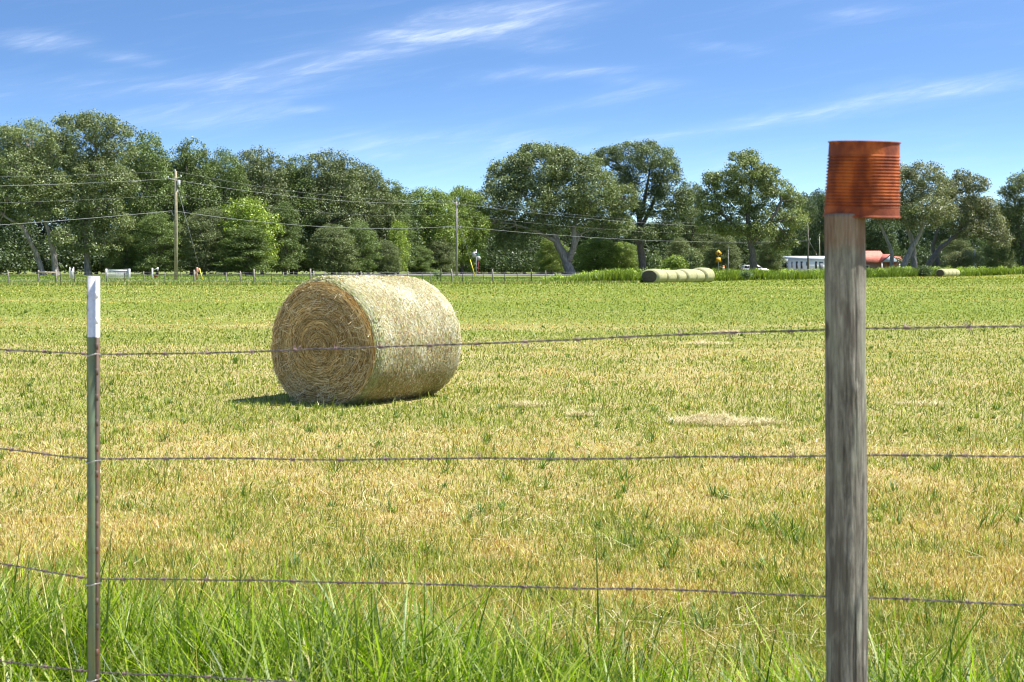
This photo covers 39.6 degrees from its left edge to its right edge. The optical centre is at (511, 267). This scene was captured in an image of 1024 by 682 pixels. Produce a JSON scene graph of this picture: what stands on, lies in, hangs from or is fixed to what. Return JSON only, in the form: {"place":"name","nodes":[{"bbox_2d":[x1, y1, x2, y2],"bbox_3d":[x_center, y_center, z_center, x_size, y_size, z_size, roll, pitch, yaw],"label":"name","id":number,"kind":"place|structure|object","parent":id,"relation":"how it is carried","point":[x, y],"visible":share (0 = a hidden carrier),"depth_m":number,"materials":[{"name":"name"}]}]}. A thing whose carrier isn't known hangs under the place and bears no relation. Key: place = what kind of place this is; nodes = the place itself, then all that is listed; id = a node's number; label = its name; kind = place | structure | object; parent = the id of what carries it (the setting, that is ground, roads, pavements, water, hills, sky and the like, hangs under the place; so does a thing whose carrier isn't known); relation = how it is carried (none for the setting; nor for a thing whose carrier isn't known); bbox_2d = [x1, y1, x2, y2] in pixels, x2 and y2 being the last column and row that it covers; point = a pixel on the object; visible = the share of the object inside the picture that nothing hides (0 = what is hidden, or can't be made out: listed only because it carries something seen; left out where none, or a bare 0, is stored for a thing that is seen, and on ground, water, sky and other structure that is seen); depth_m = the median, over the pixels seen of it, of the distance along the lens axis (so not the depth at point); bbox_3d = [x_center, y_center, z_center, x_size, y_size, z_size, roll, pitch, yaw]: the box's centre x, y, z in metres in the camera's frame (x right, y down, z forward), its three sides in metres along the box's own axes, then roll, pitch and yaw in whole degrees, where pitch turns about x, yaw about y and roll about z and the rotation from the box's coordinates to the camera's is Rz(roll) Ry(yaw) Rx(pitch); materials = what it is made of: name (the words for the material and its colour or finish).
{"place":"outdoors","nodes":[
{"label":"outdoors","id":0,"kind":"place"},
{"bbox_2d":[334,273,573,274],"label":"road","id":1,"kind":"structure","parent":0,"point":[511,274],"depth_m":218.40,"materials":[{"name":"grey asphalt"}]},
{"bbox_2d":[0,269,1023,681],"bbox_3d":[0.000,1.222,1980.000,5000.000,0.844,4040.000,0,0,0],"label":"ground","id":2,"kind":"structure","parent":0,"point":[512,333],"depth_m":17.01,"materials":[{"name":"green plant"}]},
{"bbox_2d":[0,135,77,273],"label":"broadleaf tree","id":3,"kind":"object","parent":2,"relation":"on","point":[54,223],"visible":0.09,"depth_m":210.82,"materials":[{"name":"green plant"}]},
{"bbox_2d":[0,116,88,274],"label":"oak tree","id":4,"kind":"object","parent":2,"relation":"on","point":[11,141],"visible":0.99,"depth_m":171.06,"materials":[{"name":"green plant"}]},
{"bbox_2d":[58,149,125,273],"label":"broadleaf tree","id":5,"kind":"object","parent":2,"relation":"on","point":[106,207],"visible":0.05,"depth_m":210.82,"materials":[{"name":"green plant"}]},
{"bbox_2d":[85,276,101,681],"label":"metal fence post","id":6,"kind":"object","parent":2,"relation":"on","point":[93,461],"visible":1,"depth_m":3.75,"materials":[{"name":"metal"}]},
{"bbox_2d":[49,108,142,274],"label":"oak tree","id":7,"kind":"object","parent":2,"relation":"on","point":[84,170],"visible":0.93,"depth_m":174.55,"materials":[{"name":"green plant"}]},
{"bbox_2d":[105,269,129,278],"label":"white gate","id":8,"kind":"structure","parent":2,"relation":"on","point":[116,271],"depth_m":151.97,"materials":[{"name":"metal"}]},
{"bbox_2d":[102,232,145,274],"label":"broadleaf tree","id":9,"kind":"object","parent":2,"relation":"on","point":[121,262],"visible":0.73,"depth_m":177.01,"materials":[{"name":"green plant"}]},
{"bbox_2d":[104,154,171,273],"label":"broadleaf tree","id":10,"kind":"object","parent":2,"relation":"on","point":[136,193],"visible":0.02,"depth_m":208.25,"materials":[{"name":"green plant"}]},
{"bbox_2d":[112,129,187,274],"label":"broadleaf tree","id":11,"kind":"object","parent":2,"relation":"on","point":[143,204],"visible":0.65,"depth_m":180.87,"materials":[{"name":"green plant"}]},
{"bbox_2d":[131,210,186,274],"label":"broadleaf tree","id":12,"kind":"object","parent":2,"relation":"on","point":[164,253],"visible":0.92,"depth_m":175.12,"materials":[{"name":"green plant"}]},
{"bbox_2d":[167,170,202,279],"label":"utility pole","id":13,"kind":"object","parent":2,"relation":"on","point":[177,182],"visible":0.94,"depth_m":149.86,"materials":[{"name":"brown wood"}]},
{"bbox_2d":[3,211,690,241],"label":"power line","id":14,"kind":"object","parent":13,"relation":"attached to","point":[322,226],"visible":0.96,"depth_m":172.28,"materials":[{"name":"black metal"}]},
{"bbox_2d":[9,195,687,233],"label":"power line","id":15,"kind":"object","parent":13,"relation":"attached to","point":[298,210],"visible":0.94,"depth_m":165.80,"materials":[{"name":"black metal"}]},
{"bbox_2d":[54,171,712,223],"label":"power line","id":16,"kind":"object","parent":13,"relation":"attached to","point":[330,195],"visible":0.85,"depth_m":170.09,"materials":[{"name":"black metal"}]},
{"bbox_2d":[11,179,806,227],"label":"power line","id":17,"kind":"object","parent":13,"relation":"attached to","point":[339,200],"visible":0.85,"depth_m":179.08,"materials":[{"name":"black metal"}]},
{"bbox_2d":[0,223,377,274],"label":"undergrowth","id":18,"kind":"object","parent":2,"relation":"on","point":[12,257],"visible":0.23,"depth_m":199.40,"materials":[{"name":"green plant"}]},
{"bbox_2d":[162,136,223,274],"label":"broadleaf tree","id":19,"kind":"object","parent":2,"relation":"on","point":[189,162],"visible":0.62,"depth_m":185.08,"materials":[{"name":"green plant"}]},
{"bbox_2d":[166,156,235,273],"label":"broadleaf tree","id":20,"kind":"object","parent":2,"relation":"on","point":[197,194],"depth_m":210.90,"materials":[{"name":"green plant"}]},
{"bbox_2d":[173,207,229,274],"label":"broadleaf tree","id":21,"kind":"object","parent":2,"relation":"on","point":[209,233],"visible":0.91,"depth_m":176.54,"materials":[{"name":"green plant"}]},
{"bbox_2d":[197,146,260,274],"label":"broadleaf tree","id":22,"kind":"object","parent":2,"relation":"on","point":[232,175],"visible":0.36,"depth_m":189.02,"materials":[{"name":"green plant"}]},
{"bbox_2d":[211,224,279,275],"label":"broadleaf tree","id":23,"kind":"object","parent":2,"relation":"on","point":[239,239],"visible":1,"depth_m":172.92,"materials":[{"name":"green plant"}]},
{"bbox_2d":[214,196,284,274],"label":"broadleaf tree","id":24,"kind":"object","parent":2,"relation":"on","point":[254,213],"visible":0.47,"depth_m":176.91,"materials":[{"name":"green plant"}]},
{"bbox_2d":[222,145,297,274],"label":"broadleaf tree","id":25,"kind":"object","parent":2,"relation":"on","point":[261,171],"visible":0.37,"depth_m":192.83,"materials":[{"name":"green plant"}]},
{"bbox_2d":[7,269,555,282],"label":"wire fence","id":26,"kind":"object","parent":2,"relation":"on","point":[283,277],"visible":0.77,"depth_m":137.04,"materials":[{"name":"grey metal"}]},
{"bbox_2d":[266,201,306,274],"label":"broadleaf tree","id":27,"kind":"object","parent":2,"relation":"on","point":[286,240],"visible":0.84,"depth_m":181.29,"materials":[{"name":"green plant"}]},
{"bbox_2d":[277,154,323,274],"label":"broadleaf tree","id":28,"kind":"object","parent":2,"relation":"on","point":[293,176],"visible":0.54,"depth_m":194.94,"materials":[{"name":"green plant"}]},
{"bbox_2d":[0,275,639,285],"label":"bank grass","id":29,"kind":"structure","parent":2,"relation":"on","point":[446,281],"depth_m":144.21,"materials":[{"name":"green plant"}]},
{"bbox_2d":[302,223,361,273],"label":"broadleaf tree","id":30,"kind":"object","parent":2,"relation":"on","point":[337,254],"visible":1,"depth_m":183.08,"materials":[{"name":"green plant"}]},
{"bbox_2d":[297,148,372,272],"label":"broadleaf tree","id":31,"kind":"object","parent":2,"relation":"on","point":[333,173],"visible":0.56,"depth_m":196.32,"materials":[{"name":"green plant"}]},
{"bbox_2d":[343,220,384,273],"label":"broadleaf tree","id":32,"kind":"object","parent":2,"relation":"on","point":[364,248],"visible":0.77,"depth_m":187.34,"materials":[{"name":"green plant"}]},
{"bbox_2d":[268,275,461,405],"bbox_3d":[-1.772,0.880,17.543,1.752,1.574,1.970,0,0,33],"label":"hay bale","id":33,"kind":"object","parent":2,"relation":"on","point":[341,311],"visible":0.96,"depth_m":16.86,"materials":[{"name":"plant"}]},
{"bbox_2d":[337,162,403,273],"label":"broadleaf tree","id":34,"kind":"object","parent":2,"relation":"on","point":[371,186],"visible":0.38,"depth_m":200.34,"materials":[{"name":"green plant"}]},
{"bbox_2d":[369,239,403,273],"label":"broadleaf tree","id":35,"kind":"object","parent":2,"relation":"on","point":[390,249],"visible":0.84,"depth_m":191.34,"materials":[{"name":"green plant"}]},
{"bbox_2d":[355,186,424,273],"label":"broadleaf tree","id":36,"kind":"object","parent":2,"relation":"on","point":[416,223],"visible":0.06,"depth_m":213.04,"materials":[{"name":"green plant"}]},
{"bbox_2d":[373,179,417,269],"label":"broadleaf tree","id":37,"kind":"object","parent":2,"relation":"on","point":[399,194],"visible":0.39,"depth_m":203.30,"materials":[{"name":"green plant"}]},
{"bbox_2d":[387,220,410,273],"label":"broadleaf tree","id":38,"kind":"object","parent":2,"relation":"on","point":[402,242],"visible":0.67,"depth_m":197.61,"materials":[{"name":"green plant"}]},
{"bbox_2d":[406,246,435,273],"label":"broadleaf tree","id":39,"kind":"object","parent":2,"relation":"on","point":[422,262],"visible":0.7,"depth_m":213.10,"materials":[{"name":"green plant"}]},
{"bbox_2d":[404,186,467,270],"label":"broadleaf tree","id":40,"kind":"object","parent":2,"relation":"on","point":[438,220],"visible":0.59,"depth_m":220.01,"materials":[{"name":"green plant"}]},
{"bbox_2d":[425,239,458,273],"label":"broadleaf tree","id":41,"kind":"object","parent":2,"relation":"on","point":[445,248],"visible":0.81,"depth_m":217.19,"materials":[{"name":"green plant"}]},
{"bbox_2d":[452,197,474,275],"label":"utility pole","id":42,"kind":"object","parent":2,"relation":"on","point":[456,254],"visible":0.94,"depth_m":199.88,"materials":[{"name":"grey wood"}]},
{"bbox_2d":[442,184,492,273],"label":"broadleaf tree","id":43,"kind":"object","parent":2,"relation":"on","point":[465,210],"visible":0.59,"depth_m":226.75,"materials":[{"name":"green plant"}]},
{"bbox_2d":[469,217,509,273],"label":"broadleaf tree","id":44,"kind":"object","parent":2,"relation":"on","point":[493,235],"visible":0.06,"depth_m":284.60,"materials":[{"name":"green plant"}]},
{"bbox_2d":[0,500,1023,681],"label":"tall grass","id":45,"kind":"structure","parent":2,"relation":"on","point":[49,630],"depth_m":4.89,"materials":[{"name":"green plant"}]},
{"bbox_2d":[503,400,546,406],"bbox_3d":[0.163,1.578,16.514,0.615,0.108,0.488,0,0,0],"label":"hay clump","id":46,"kind":"object","parent":2,"relation":"on","point":[520,404],"visible":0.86,"depth_m":16.49,"materials":[{"name":"plant"}]},
{"bbox_2d":[492,219,561,273],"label":"broadleaf tree","id":47,"kind":"object","parent":2,"relation":"on","point":[537,239],"visible":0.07,"depth_m":284.58,"materials":[{"name":"green plant"}]},
{"bbox_2d":[531,239,569,273],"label":"broadleaf tree","id":48,"kind":"object","parent":2,"relation":"on","point":[553,265],"visible":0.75,"depth_m":239.02,"materials":[{"name":"green plant"}]},
{"bbox_2d":[466,140,640,275],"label":"oak tree","id":49,"kind":"object","parent":2,"relation":"on","point":[576,195],"visible":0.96,"depth_m":229.74,"materials":[{"name":"green plant"}]},
{"bbox_2d":[535,222,588,273],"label":"broadleaf tree","id":50,"kind":"object","parent":2,"relation":"on","point":[566,239],"visible":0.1,"depth_m":292.36,"materials":[{"name":"green plant"}]},
{"bbox_2d":[408,234,787,273],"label":"undergrowth","id":51,"kind":"object","parent":2,"relation":"on","point":[518,260],"visible":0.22,"depth_m":272.59,"materials":[{"name":"green plant"}]},
{"bbox_2d":[573,236,625,273],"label":"bush","id":52,"kind":"object","parent":2,"relation":"on","point":[596,259],"visible":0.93,"depth_m":248.39,"materials":[{"name":"green plant"}]},
{"bbox_2d":[575,228,633,272],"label":"broadleaf tree","id":53,"kind":"object","parent":2,"relation":"on","point":[595,233],"visible":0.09,"depth_m":291.04,"materials":[{"name":"green plant"}]},
{"bbox_2d":[610,241,638,270],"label":"broadleaf tree","id":54,"kind":"object","parent":2,"relation":"on","point":[629,260],"visible":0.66,"depth_m":252.70,"materials":[{"name":"green plant"}]},
{"bbox_2d":[590,138,697,271],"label":"oak tree","id":55,"kind":"object","parent":2,"relation":"on","point":[660,193],"visible":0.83,"depth_m":244.41,"materials":[{"name":"green plant"}]},
{"bbox_2d":[616,220,671,271],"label":"broadleaf tree","id":56,"kind":"object","parent":2,"relation":"on","point":[653,244],"visible":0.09,"depth_m":286.68,"materials":[{"name":"green plant"}]},
{"bbox_2d":[641,269,666,282],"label":"old hay bale","id":57,"kind":"object","parent":2,"relation":"on","point":[654,275],"visible":0.88,"depth_m":146.86},
{"bbox_2d":[648,250,662,268],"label":"bush","id":58,"kind":"object","parent":2,"relation":"on","point":[655,261],"visible":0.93,"depth_m":189.78,"materials":[{"name":"green plant"}]},
{"bbox_2d":[663,269,676,282],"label":"old hay bale","id":59,"kind":"object","parent":2,"relation":"on","point":[671,275],"visible":0.54,"depth_m":148.17},
{"bbox_2d":[663,237,692,268],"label":"broadleaf tree","id":60,"kind":"object","parent":2,"relation":"on","point":[676,248],"visible":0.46,"depth_m":251.26,"materials":[{"name":"green plant"}]},
{"bbox_2d":[673,270,686,282],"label":"old hay bale","id":61,"kind":"object","parent":2,"relation":"on","point":[681,276],"visible":0.53,"depth_m":149.53},
{"bbox_2d":[678,269,696,281],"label":"old hay bale","id":62,"kind":"object","parent":2,"relation":"on","point":[691,275],"visible":0.56,"depth_m":150.84},
{"bbox_2d":[669,181,713,268],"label":"broadleaf tree","id":63,"kind":"object","parent":2,"relation":"on","point":[698,237],"visible":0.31,"depth_m":266.60,"materials":[{"name":"green plant"}]},
{"bbox_2d":[691,269,704,281],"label":"old hay bale","id":64,"kind":"object","parent":2,"relation":"on","point":[700,275],"visible":0.47,"depth_m":152.34},
{"bbox_2d":[694,268,714,281],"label":"old hay bale","id":65,"kind":"object","parent":2,"relation":"on","point":[709,274],"visible":0.48,"depth_m":153.51},
{"bbox_2d":[681,340,739,344],"bbox_3d":[4.150,1.581,30.047,1.348,0.108,0.996,0,0,0],"label":"hay clump","id":66,"kind":"object","parent":2,"relation":"on","point":[702,342],"visible":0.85,"depth_m":29.93,"materials":[{"name":"plant"}]},
{"bbox_2d":[702,234,742,269],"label":"broadleaf tree","id":67,"kind":"object","parent":2,"relation":"on","point":[714,248],"visible":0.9,"depth_m":260.92,"materials":[{"name":"green plant"}]},
{"bbox_2d":[660,409,791,426],"bbox_3d":[2.238,1.558,14.828,1.600,0.156,1.067,0,0,0],"label":"hay clump","id":68,"kind":"object","parent":2,"relation":"on","point":[705,418],"visible":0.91,"depth_m":14.72,"materials":[{"name":"plant"}]},
{"bbox_2d":[694,222,760,270],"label":"broadleaf tree","id":69,"kind":"object","parent":2,"relation":"on","point":[740,242],"visible":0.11,"depth_m":280.13,"materials":[{"name":"green plant"}]},
{"bbox_2d":[707,328,764,334],"bbox_3d":[5.376,1.552,34.612,1.610,0.178,0.973,0,0,0],"label":"hay clump","id":70,"kind":"object","parent":2,"relation":"on","point":[723,330],"visible":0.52,"depth_m":34.47,"materials":[{"name":"plant"}]},
{"bbox_2d":[693,147,811,269],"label":"oak tree","id":71,"kind":"object","parent":2,"relation":"on","point":[758,174],"visible":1,"depth_m":230.90,"materials":[{"name":"green plant"}]},
{"bbox_2d":[756,237,787,270],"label":"broadleaf tree","id":72,"kind":"object","parent":2,"relation":"on","point":[769,264],"visible":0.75,"depth_m":261.22,"materials":[{"name":"green plant"}]},
{"bbox_2d":[534,264,1023,282],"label":"tall weeds","id":73,"kind":"object","parent":2,"relation":"on","point":[731,274],"visible":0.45,"depth_m":180.17,"materials":[{"name":"green plant"}]},
{"bbox_2d":[662,254,688,269],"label":"bush","id":74,"kind":"object","parent":73,"relation":"on","point":[675,261],"visible":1,"depth_m":159.37,"materials":[{"name":"green plant"}]},
{"bbox_2d":[681,247,703,268],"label":"bush","id":75,"kind":"object","parent":73,"relation":"on","point":[693,257],"visible":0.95,"depth_m":167.54,"materials":[{"name":"green plant"}]},
{"bbox_2d":[780,191,821,255],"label":"broadleaf tree","id":76,"kind":"object","parent":2,"relation":"on","point":[800,249],"visible":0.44,"depth_m":354.27,"materials":[{"name":"green plant"}]},
{"bbox_2d":[780,256,823,270],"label":"mobile home","id":77,"kind":"object","parent":2,"relation":"on","point":[800,262],"visible":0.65,"depth_m":283.22,"materials":[{"name":"white metal"}]},
{"bbox_2d":[807,225,816,270],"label":"utility pole","id":78,"kind":"object","parent":2,"relation":"on","point":[808,241],"visible":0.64,"depth_m":264.89,"materials":[{"name":"grey wood"}]},
{"bbox_2d":[805,187,825,255],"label":"broadleaf tree","id":79,"kind":"object","parent":2,"relation":"on","point":[818,200],"visible":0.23,"depth_m":372.04,"materials":[{"name":"green plant"}]},
{"bbox_2d":[824,213,867,681],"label":"wooden post","id":80,"kind":"object","parent":2,"relation":"on","point":[846,549],"visible":1,"depth_m":3.07,"materials":[{"name":"grey wood"}]},
{"bbox_2d":[0,658,339,681],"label":"barbed wire","id":81,"kind":"object","parent":80,"relation":"attached to","point":[208,677],"visible":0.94,"depth_m":3.79,"materials":[{"name":"grey metal"}]},
{"bbox_2d":[0,563,1023,609],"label":"barbed wire","id":82,"kind":"object","parent":80,"relation":"attached to","point":[81,577],"visible":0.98,"depth_m":3.46,"materials":[{"name":"grey metal"}]},
{"bbox_2d":[0,322,1023,357],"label":"barbed wire","id":83,"kind":"object","parent":80,"relation":"attached to","point":[969,327],"visible":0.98,"depth_m":3.44,"materials":[{"name":"grey metal"}]},
{"bbox_2d":[0,447,1023,464],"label":"barbed wire","id":84,"kind":"object","parent":80,"relation":"attached to","point":[44,454],"visible":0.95,"depth_m":3.44,"materials":[{"name":"grey metal"}]},
{"bbox_2d":[823,140,900,218],"bbox_3d":[0.774,-0.193,3.135,0.168,0.166,0.168,1,3,0],"label":"rusty can","id":85,"kind":"object","parent":80,"relation":"on","point":[863,179],"visible":1,"depth_m":3.07,"materials":[{"name":"metal"}]},
{"bbox_2d":[865,218,900,255],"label":"broadleaf tree","id":86,"kind":"object","parent":2,"relation":"on","point":[875,242],"visible":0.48,"depth_m":353.20,"materials":[{"name":"green plant"}]},
{"bbox_2d":[866,251,900,268],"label":"brick house","id":87,"kind":"structure","parent":2,"relation":"on","point":[876,259],"depth_m":336.20,"materials":[{"name":"red brick"}]},
{"bbox_2d":[887,198,928,259],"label":"broadleaf tree","id":88,"kind":"object","parent":2,"relation":"on","point":[903,237],"visible":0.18,"depth_m":372.59,"materials":[{"name":"green plant"}]},
{"bbox_2d":[873,159,963,268],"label":"oak tree","id":89,"kind":"object","parent":2,"relation":"on","point":[921,197],"visible":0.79,"depth_m":242.50,"materials":[{"name":"green plant"}]},
{"bbox_2d":[916,265,934,276],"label":"bush","id":90,"kind":"object","parent":2,"relation":"on","point":[924,270],"visible":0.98,"depth_m":235.64,"materials":[{"name":"green plant"}]},
{"bbox_2d":[894,398,956,405],"bbox_3d":[4.897,1.596,16.821,0.784,0.097,0.547,0,0,0],"label":"hay clump","id":91,"kind":"object","parent":2,"relation":"on","point":[933,401],"visible":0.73,"depth_m":16.80,"materials":[{"name":"plant"}]},
{"bbox_2d":[920,203,957,266],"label":"broadleaf tree","id":92,"kind":"object","parent":2,"relation":"on","point":[943,234],"visible":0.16,"depth_m":362.01,"materials":[{"name":"green plant"}]},
{"bbox_2d":[936,269,948,276],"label":"old hay bale","id":93,"kind":"object","parent":2,"relation":"on","point":[942,272],"visible":0.94,"depth_m":235.96},
{"bbox_2d":[939,239,977,269],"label":"broadleaf tree","id":94,"kind":"object","parent":2,"relation":"on","point":[960,245],"visible":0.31,"depth_m":267.32,"materials":[{"name":"green plant"}]},
{"bbox_2d":[896,240,1021,269],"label":"undergrowth","id":95,"kind":"object","parent":2,"relation":"on","point":[921,260],"visible":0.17,"depth_m":305.92,"materials":[{"name":"green plant"}]},
{"bbox_2d":[942,249,983,268],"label":"bush","id":96,"kind":"object","parent":2,"relation":"on","point":[966,258],"visible":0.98,"depth_m":261.20,"materials":[{"name":"green plant"}]},
{"bbox_2d":[925,168,1015,266],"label":"oak tree","id":97,"kind":"object","parent":2,"relation":"on","point":[981,205],"visible":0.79,"depth_m":255.07,"materials":[{"name":"green plant"}]},
{"bbox_2d":[953,195,992,252],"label":"broadleaf tree","id":98,"kind":"object","parent":2,"relation":"on","point":[976,241],"visible":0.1,"depth_m":354.95,"materials":[{"name":"green plant"}]},
{"bbox_2d":[979,234,1018,267],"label":"broadleaf tree","id":99,"kind":"object","parent":2,"relation":"on","point":[991,253],"visible":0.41,"depth_m":274.20,"materials":[{"name":"green plant"}]},
{"bbox_2d":[993,169,1023,266],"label":"oak tree","id":100,"kind":"object","parent":2,"relation":"on","point":[1014,215],"visible":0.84,"depth_m":260.57,"materials":[{"name":"green plant"}]},
{"bbox_2d":[0,0,1023,244],"label":"sky","id":101,"kind":"structure","parent":0,"point":[426,93],"materials":[{"name":"blue"}]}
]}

